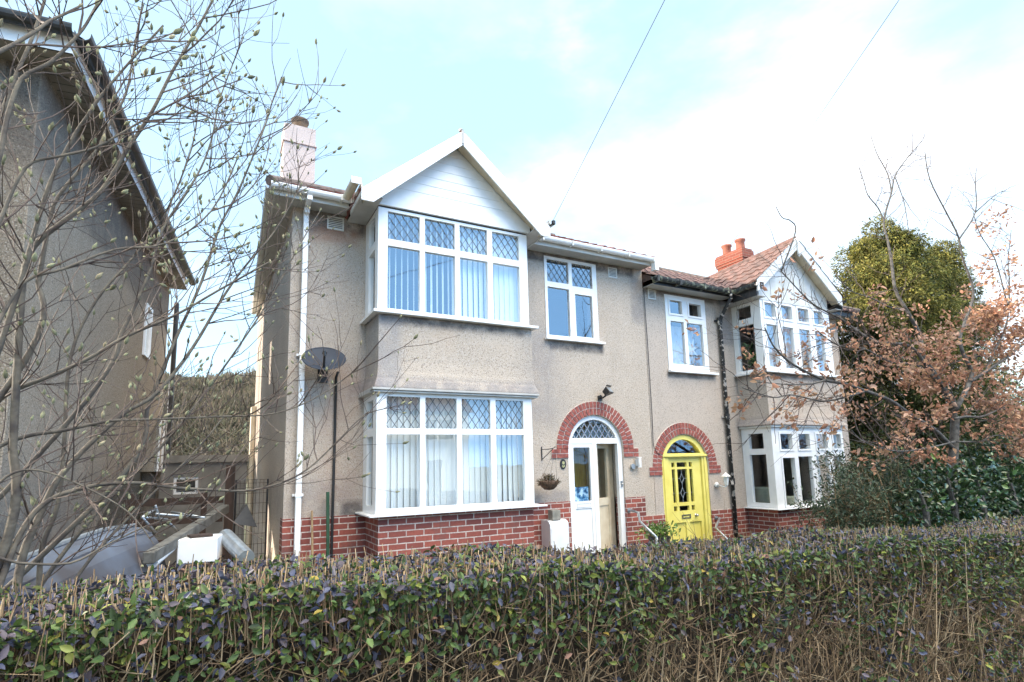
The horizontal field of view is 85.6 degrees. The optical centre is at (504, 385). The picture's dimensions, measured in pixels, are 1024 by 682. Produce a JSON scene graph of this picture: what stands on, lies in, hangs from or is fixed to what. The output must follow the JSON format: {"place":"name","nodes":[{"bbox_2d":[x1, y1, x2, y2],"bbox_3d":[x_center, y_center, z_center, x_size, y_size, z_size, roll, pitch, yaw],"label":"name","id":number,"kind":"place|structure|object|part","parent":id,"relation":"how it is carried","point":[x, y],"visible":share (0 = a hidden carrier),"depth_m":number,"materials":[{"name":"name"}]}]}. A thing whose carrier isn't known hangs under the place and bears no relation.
{"place":"outdoors","nodes":[
{"label":"outdoors","id":0,"kind":"place"},
{"bbox_2d":[168,555,225,612],"bbox_3d":[-3.260,2.275,5.840,0.460,0.830,0.540,2,-8,-20],"label":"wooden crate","id":1,"kind":"object","parent":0,"point":[223,557],"visible":0.14,"depth_m":5.68,"materials":[{"name":"brown wood"}]},
{"bbox_2d":[176,533,222,563],"bbox_3d":[-3.255,1.738,5.911,0.370,0.248,0.400,2,-8,-20],"label":"white cabinet box","id":2,"kind":"object","parent":1,"relation":"on","point":[207,549],"visible":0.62,"depth_m":5.74,"materials":[{"name":"white plastic"}]},
{"bbox_2d":[147,548,176,567],"bbox_3d":[-3.379,1.654,5.493,0.097,0.202,0.637,1,-8,-13],"label":"white pipe","id":3,"kind":"object","parent":2,"relation":"attached to","point":[157,563],"visible":0.26,"depth_m":5.25,"materials":[{"name":"plastic"}]},
{"bbox_2d":[187,533,212,537],"bbox_3d":[-3.252,1.597,5.901,0.210,0.022,0.180,5,-10,-40],"label":"dark offcut","id":4,"kind":"object","parent":2,"relation":"on","point":[199,535],"visible":1,"depth_m":5.86,"materials":[{"name":"wood"}]},
{"bbox_2d":[219,529,254,561],"bbox_3d":[-2.948,1.761,6.049,0.676,0.341,0.170,-9,-11,44],"label":"grey pipe","id":5,"kind":"object","parent":2,"relation":"attached to","point":[233,544],"visible":0.76,"depth_m":5.93,"materials":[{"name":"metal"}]},
{"bbox_2d":[0,0,1023,416],"label":"sky","id":6,"kind":"structure","parent":0,"point":[717,97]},
{"bbox_2d":[163,375,983,482],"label":"hill","id":7,"kind":"structure","parent":0,"point":[253,397],"depth_m":101.33,"materials":[{"name":"plant"}]},
{"bbox_2d":[162,366,255,475],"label":"distant woodland","id":8,"kind":"object","parent":7,"relation":"on","point":[234,404],"visible":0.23,"depth_m":105.37,"materials":[{"name":"brown plant"}]},
{"bbox_2d":[244,463,915,602],"bbox_3d":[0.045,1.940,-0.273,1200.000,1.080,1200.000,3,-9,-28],"label":"ground","id":9,"kind":"structure","parent":0,"point":[245,525],"depth_m":17.58,"materials":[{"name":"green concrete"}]},
{"bbox_2d":[3,523,166,624],"bbox_3d":[-3.565,1.848,4.352,0.921,1.275,2.692,1,-8,-14],"label":"upturned boat","id":10,"kind":"object","parent":9,"relation":"on","point":[109,561],"visible":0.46,"depth_m":4.58,"materials":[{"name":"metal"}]},
{"bbox_2d":[0,6,195,559],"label":"detached house","id":11,"kind":"structure","parent":9,"relation":"on","point":[46,95],"depth_m":5.76,"materials":[{"name":"beige concrete"}]},
{"bbox_2d":[142,303,152,358],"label":"side window","id":12,"kind":"structure","parent":11,"relation":"in","point":[147,334],"depth_m":9.20,"materials":[{"name":"white plastic"}]},
{"bbox_2d":[154,420,165,471],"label":"side window","id":13,"kind":"structure","parent":11,"relation":"in","point":[162,450],"depth_m":10.32,"materials":[{"name":"white plastic"}]},
{"bbox_2d":[143,505,228,563],"bbox_3d":[-3.552,1.633,6.322,0.100,0.374,2.502,0,-8,-12],"label":"concrete post","id":14,"kind":"object","parent":9,"relation":"on","point":[154,555],"visible":0.98,"depth_m":5.80,"materials":[{"name":"grey concrete"}]},
{"bbox_2d":[141,505,205,536],"bbox_3d":[-3.705,1.507,6.199,0.614,0.376,0.320,3,-9,-28],"label":"tube frame","id":15,"kind":"object","parent":14,"relation":"on","point":[175,514],"visible":0.73,"depth_m":6.14,"materials":[{"name":"metal"}]},
{"bbox_2d":[155,455,248,564],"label":"outbuilding","id":16,"kind":"structure","parent":9,"relation":"on","point":[214,527],"depth_m":10.92,"materials":[{"name":"brown wood"}]},
{"bbox_2d":[173,477,198,494],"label":"window","id":17,"kind":"structure","parent":16,"relation":"in","point":[175,478],"depth_m":10.80,"materials":[{"name":"white plastic"}]},
{"bbox_2d":[0,0,458,635],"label":"magnolia tree","id":18,"kind":"object","parent":9,"relation":"on","point":[12,306],"visible":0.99,"depth_m":2.47,"materials":[{"name":"brown plant"}]},
{"bbox_2d":[311,511,313,564],"bbox_3d":[-2.315,2.158,6.638,0.036,1.283,0.178,3,-9,-28],"label":"garden cane","id":19,"kind":"object","parent":9,"relation":"on","point":[312,548],"visible":0.41,"depth_m":6.71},
{"bbox_2d":[326,492,329,560],"bbox_3d":[-2.156,2.053,6.713,0.047,1.503,0.142,3,-9,-28],"label":"garden post","id":20,"kind":"object","parent":9,"relation":"on","point":[327,523],"visible":0.59,"depth_m":6.77,"materials":[{"name":"metal"}]},
{"bbox_2d":[245,116,658,601],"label":"semi detached house","id":21,"kind":"structure","parent":9,"relation":"on","point":[563,352],"depth_m":7.57,"materials":[{"name":"beige paint"}]},
{"bbox_2d":[234,504,256,526],"bbox_3d":[-3.618,1.817,7.708,0.310,0.322,0.140,3,-9,-28],"label":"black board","id":22,"kind":"object","parent":21,"relation":"attached to","point":[244,516],"visible":1,"depth_m":7.68,"materials":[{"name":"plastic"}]},
{"bbox_2d":[302,347,345,382],"bbox_3d":[-2.272,-0.293,6.861,0.487,0.434,0.466,-7,-10,33],"label":"satellite dish","id":23,"kind":"object","parent":21,"relation":"attached to","point":[330,354],"visible":0.84,"depth_m":6.91,"materials":[{"name":"grey metal"}]},
{"bbox_2d":[330,371,338,557],"bbox_3d":[-2.143,1.263,6.949,0.082,2.930,0.052,-8,-10,38],"label":"cable conduit","id":24,"kind":"object","parent":21,"relation":"attached to","point":[333,472],"visible":0.79,"depth_m":6.98,"materials":[{"name":"black plastic"}]},
{"bbox_2d":[363,393,374,513],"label":"bay side window","id":25,"kind":"structure","parent":21,"relation":"in","point":[368,481],"depth_m":7.05,"materials":[{"name":"white plastic"}]},
{"bbox_2d":[365,209,377,321],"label":"bay side window","id":26,"kind":"structure","parent":21,"relation":"in","point":[371,246],"depth_m":7.41,"materials":[{"name":"white plastic"}]},
{"bbox_2d":[360,206,537,330],"bbox_3d":[-0.751,-1.516,7.766,2.370,1.405,0.720,3,-9,-28],"label":"upper bay window","id":27,"kind":"structure","parent":21,"relation":"in","point":[383,242],"depth_m":7.46,"materials":[{"name":"white plastic"}]},
{"bbox_2d":[355,392,547,517],"bbox_3d":[-0.686,0.906,7.420,2.440,1.489,0.740,3,-9,-28],"label":"lower bay window","id":28,"kind":"structure","parent":21,"relation":"in","point":[381,430],"depth_m":7.12,"materials":[{"name":"white plastic"}]},
{"bbox_2d":[389,214,517,322],"bbox_3d":[-0.692,-1.545,7.619,2.031,1.330,0.083,3,-9,-28],"label":"vertical blind","id":29,"kind":"object","parent":21,"relation":"attached to","point":[505,283],"visible":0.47,"depth_m":7.77,"materials":[{"name":"fabric"}]},
{"bbox_2d":[386,397,522,508],"bbox_3d":[-0.661,0.874,7.300,2.054,1.410,0.035,3,-9,-28],"label":"vertical blind","id":30,"kind":"object","parent":21,"relation":"attached to","point":[440,470],"visible":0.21,"depth_m":7.25,"materials":[{"name":"fabric"}]},
{"bbox_2d":[506,406,518,500],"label":"bay side window","id":31,"kind":"structure","parent":21,"relation":"in","point":[511,406],"depth_m":8.12,"materials":[{"name":"white plastic"}]},
{"bbox_2d":[536,446,561,489],"bbox_3d":[0.630,1.219,8.194,0.395,0.645,0.389,-6,-9,31],"label":"hanging basket","id":32,"kind":"object","parent":21,"relation":"attached to","point":[549,483],"visible":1,"depth_m":8.10,"materials":[{"name":"brown plastic"}]},
{"bbox_2d":[541,518,569,552],"bbox_3d":[0.755,2.486,8.211,0.325,0.977,0.257,3,-9,-28],"label":"meter cabinet","id":33,"kind":"object","parent":21,"relation":"attached to","point":[556,532],"visible":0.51,"depth_m":8.15,"materials":[{"name":"white plastic"}]},
{"bbox_2d":[548,509,560,519],"bbox_3d":[0.737,1.932,8.278,0.145,0.148,0.130,3,-9,-28],"label":"stone block","id":34,"kind":"object","parent":33,"relation":"on","point":[553,514],"depth_m":8.23,"materials":[{"name":"grey stone"}]},
{"bbox_3d":[0.815,2.492,8.098,0.285,0.780,0.004,3,-9,-28],"label":"cabinet door","id":35,"kind":"part","parent":33,"relation":"part of","materials":[{"name":"white plastic"}]},
{"bbox_2d":[560,459,565,468],"bbox_3d":[0.906,1.223,8.631,0.110,0.156,0.016,3,-9,-28],"label":"oval plaque","id":36,"kind":"object","parent":21,"relation":"attached to","point":[562,463],"visible":1,"depth_m":8.63,"materials":[{"name":"black plastic"}]},
{"bbox_2d":[544,255,605,344],"bbox_3d":[1.132,-1.403,9.154,1.160,1.400,0.133,3,-9,-28],"label":"landing window","id":37,"kind":"structure","parent":21,"relation":"in","point":[571,290],"depth_m":9.16,"materials":[{"name":"white plastic"}]},
{"bbox_2d":[575,487,588,500],"bbox_3d":[1.214,1.726,8.815,0.280,0.222,0.006,3,-9,-28],"label":"dog poster","id":38,"kind":"object","parent":21,"relation":"attached to","point":[581,494],"visible":1,"depth_m":8.82,"materials":[{"name":"blue paper"}]},
{"bbox_2d":[572,420,608,501],"bbox_3d":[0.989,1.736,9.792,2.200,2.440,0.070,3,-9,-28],"label":"window glass","id":39,"kind":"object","parent":21,"relation":"in","point":[579,453],"depth_m":10.04,"materials":[{"name":"glass"}]},
{"bbox_2d":[596,444,612,554],"bbox_3d":[1.619,1.873,9.115,0.426,1.810,0.156,5,-10,-38],"label":"open door leaf","id":40,"kind":"structure","parent":21,"relation":"in","point":[604,503],"depth_m":9.14,"materials":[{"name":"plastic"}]},
{"bbox_2d":[598,385,613,400],"bbox_3d":[1.629,0.115,9.059,0.259,0.236,0.180,-7,-10,33],"label":"floodlight","id":41,"kind":"object","parent":21,"relation":"attached to","point":[607,391],"visible":1,"depth_m":9.00,"materials":[{"name":"black plastic"}]},
{"bbox_2d":[551,0,664,223],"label":"telephone wire","id":42,"kind":"object","parent":21,"relation":"attached to","point":[615,97],"visible":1,"depth_m":5.58,"materials":[{"name":"grey metal"}]},
{"bbox_2d":[635,457,641,466],"bbox_3d":[2.241,1.286,9.281,0.070,0.170,0.106,3,-9,-28],"label":"wall lamp","id":43,"kind":"object","parent":21,"relation":"attached to","point":[638,462],"visible":1,"depth_m":9.24,"materials":[{"name":"white plastic"}]},
{"bbox_2d":[627,508,657,543],"bbox_3d":[2.171,2.578,8.580,0.149,1.269,0.958,0,-8,-10],"label":"handrail","id":44,"kind":"object","parent":21,"relation":"attached to","point":[643,524],"visible":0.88,"depth_m":8.56,"materials":[{"name":"metal"}]},
{"bbox_2d":[0,514,1023,681],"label":"privet hedge","id":45,"kind":"object","parent":9,"relation":"on","point":[894,603],"visible":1,"depth_m":2.32,"materials":[{"name":"green plant"}]},
{"bbox_2d":[635,520,680,563],"bbox_3d":[2.401,2.687,8.606,0.722,1.161,0.664,-3,-8,14],"label":"potted plant","id":46,"kind":"object","parent":9,"relation":"on","point":[658,529],"visible":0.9,"depth_m":8.59,"materials":[{"name":"green plant"}]},
{"bbox_2d":[666,496,758,566],"bbox_3d":[3.175,2.322,8.077,1.667,1.504,0.884,3,-9,-28],"label":"bare shrub","id":47,"kind":"object","parent":9,"relation":"on","point":[709,527],"visible":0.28,"depth_m":8.17,"materials":[{"name":"brown plant"}]},
{"bbox_2d":[641,236,859,566],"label":"semi detached house","id":48,"kind":"structure","parent":9,"relation":"on","point":[691,413],"depth_m":10.39,"materials":[{"name":"beige paint"}]},
{"bbox_2d":[643,288,659,454],"bbox_3d":[2.579,-0.275,9.743,0.138,2.965,0.012,2,-9,-25],"label":"wall cable","id":49,"kind":"object","parent":48,"relation":"attached to","point":[649,373],"depth_m":9.71,"materials":[{"name":"black plastic"}]},
{"bbox_2d":[671,326,694,364],"bbox_3d":[3.252,-0.679,10.526,0.950,0.920,0.026,3,-9,-28],"label":"curtain","id":50,"kind":"object","parent":48,"relation":"attached to","point":[677,347],"visible":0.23,"depth_m":10.58,"materials":[{"name":"white fabric"}]},
{"bbox_2d":[668,458,704,561],"bbox_3d":[3.226,2.236,9.780,0.802,1.902,0.100,3,-9,-28],"label":"yellow door","id":51,"kind":"structure","parent":48,"relation":"in","point":[696,515],"depth_m":9.85,"materials":[{"name":"paint"}]},
{"bbox_2d":[664,294,718,375],"bbox_3d":[3.458,-0.937,10.320,1.220,1.455,0.138,3,-9,-28],"label":"landing window","id":52,"kind":"structure","parent":48,"relation":"in","point":[683,302],"depth_m":10.29,"materials":[{"name":"white plastic"}]},
{"bbox_2d":[688,339,698,358],"bbox_3d":[3.567,-0.721,10.549,0.432,0.456,0.015,3,-9,-28],"label":"star ornament","id":53,"kind":"object","parent":48,"relation":"attached to","point":[691,349],"depth_m":10.53,"materials":[{"name":"white paper"}]},
{"bbox_2d":[703,213,715,272],"bbox_3d":[6.132,-4.120,16.522,0.123,2.467,0.722,-1,-8,-2],"label":"tv aerial","id":54,"kind":"object","parent":48,"relation":"attached to","point":[712,234],"visible":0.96,"depth_m":16.43,"materials":[{"name":"metal"}]},
{"bbox_2d":[715,516,727,538],"bbox_3d":[3.730,2.842,9.531,0.190,1.099,0.873,-3,-8,9],"label":"handrail","id":55,"kind":"object","parent":48,"relation":"attached to","point":[718,520],"visible":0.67,"depth_m":9.63,"materials":[{"name":"metal"}]},
{"bbox_2d":[714,472,729,487],"bbox_3d":[3.943,1.714,10.036,0.286,0.275,0.157,-8,-10,39],"label":"wall lamp","id":56,"kind":"object","parent":48,"relation":"attached to","point":[725,475],"visible":1,"depth_m":9.97,"materials":[{"name":"white plastic"}]},
{"bbox_2d":[731,300,761,373],"bbox_3d":[4.660,-0.911,10.636,0.070,1.345,0.576,3,-9,-28],"label":"bay side window","id":57,"kind":"structure","parent":48,"relation":"in","point":[737,345],"depth_m":10.72,"materials":[{"name":"white plastic"}]},
{"bbox_2d":[741,343,754,369],"bbox_3d":[4.730,-0.540,10.695,0.242,0.624,0.221,3,-9,-28],"label":"pot plant","id":58,"kind":"object","parent":48,"relation":"on","point":[749,363],"visible":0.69,"depth_m":10.69,"materials":[{"name":"green plant"}]},
{"bbox_2d":[750,351,756,368],"bbox_3d":[4.786,-0.470,10.548,0.230,0.443,0.227,-1,-8,-1],"label":"pot plant","id":59,"kind":"object","parent":48,"relation":"on","point":[753,357],"visible":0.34,"depth_m":10.56,"materials":[{"name":"green plant"}]},
{"bbox_2d":[741,428,774,508],"bbox_3d":[4.717,1.525,10.294,0.070,1.455,0.576,3,-9,-28],"label":"bay side window","id":60,"kind":"structure","parent":48,"relation":"in","point":[748,451],"depth_m":10.37,"materials":[{"name":"white plastic"}]},
{"bbox_2d":[748,487,794,533],"bbox_3d":[5.130,2.573,10.686,0.670,1.240,0.800,3,-9,-28],"label":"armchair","id":61,"kind":"object","parent":48,"relation":"in","point":[762,495],"visible":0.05,"depth_m":10.47,"materials":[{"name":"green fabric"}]},
{"bbox_2d":[734,299,842,378],"bbox_3d":[5.619,-0.850,11.053,2.310,1.393,0.730,3,-9,-28],"label":"upper bay window","id":62,"kind":"structure","parent":48,"relation":"in","point":[793,321],"depth_m":10.74,"materials":[{"name":"white plastic"}]},
{"bbox_2d":[765,305,822,370],"bbox_3d":[5.650,-0.883,10.943,1.980,1.330,0.044,3,-9,-28],"label":"curtain","id":63,"kind":"object","parent":48,"relation":"attached to","point":[784,311],"visible":0.2,"depth_m":10.94,"materials":[{"name":"white fabric"}]},
{"bbox_2d":[744,427,846,510],"bbox_3d":[5.671,1.571,10.710,2.320,1.476,0.730,3,-9,-28],"label":"lower bay window","id":64,"kind":"structure","parent":48,"relation":"in","point":[776,452],"depth_m":10.26,"materials":[{"name":"white plastic"}]},
{"bbox_2d":[732,0,898,242],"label":"telephone wire","id":65,"kind":"object","parent":48,"relation":"attached to","point":[826,105],"visible":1,"depth_m":8.60,"materials":[{"name":"grey metal"}]},
{"bbox_2d":[816,434,839,498],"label":"bay side window","id":66,"kind":"structure","parent":48,"relation":"in","point":[834,436],"depth_m":11.29,"materials":[{"name":"white plastic"}]},
{"bbox_2d":[680,121,1023,529],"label":"oak tree","id":67,"kind":"object","parent":9,"relation":"on","point":[1000,311],"visible":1,"depth_m":8.87,"materials":[{"name":"brown plant"}]},
{"bbox_2d":[787,427,948,531],"bbox_3d":[5.344,1.930,8.031,2.947,2.673,1.805,8,-12,-50],"label":"flowering shrub","id":68,"kind":"object","parent":9,"relation":"on","point":[851,505],"visible":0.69,"depth_m":7.87,"materials":[{"name":"green plant"}]},
{"bbox_2d":[847,398,909,510],"bbox_3d":[8.780,2.224,13.906,3.200,4.257,2.900,3,-9,-28],"label":"background shrub","id":69,"kind":"object","parent":9,"relation":"on","point":[867,445],"visible":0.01,"depth_m":13.07,"materials":[{"name":"brown plant"}]},
{"bbox_2d":[829,212,1023,514],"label":"conifer tree","id":70,"kind":"object","parent":9,"relation":"on","point":[938,283],"visible":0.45,"depth_m":13.03,"materials":[{"name":"plant"}]},
{"bbox_2d":[863,430,1023,530],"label":"laurel bush","id":71,"kind":"object","parent":9,"relation":"on","point":[997,494],"visible":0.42,"depth_m":7.86,"materials":[{"name":"green plant"}]},
{"bbox_2d":[968,363,1023,465],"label":"background shrub","id":72,"kind":"object","parent":9,"relation":"on","point":[1014,394],"depth_m":20.88,"materials":[{"name":"brown plant"}]},
{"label":"path","id":73,"kind":"structure","parent":0,"visible":0},
{"bbox_2d":[121,492,222,567],"bbox_3d":[-4.713,2.271,7.832,1.240,1.500,0.100,3,-9,-28],"label":"rail fence","id":74,"kind":"object","parent":73,"relation":"on","point":[153,502],"visible":0.31,"depth_m":7.85,"materials":[{"name":"brown wood"}]},
{"bbox_2d":[222,465,235,574],"bbox_3d":[-3.949,2.073,7.881,0.120,1.870,0.120,3,-9,-28],"label":"gate post","id":75,"kind":"object","parent":73,"relation":"on","point":[229,497],"visible":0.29,"depth_m":7.89,"materials":[{"name":"wood"}]},
{"bbox_2d":[232,479,268,572],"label":"gate","id":76,"kind":"structure","parent":75,"relation":"attached to","point":[266,512],"depth_m":8.05,"materials":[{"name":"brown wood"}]}
]}

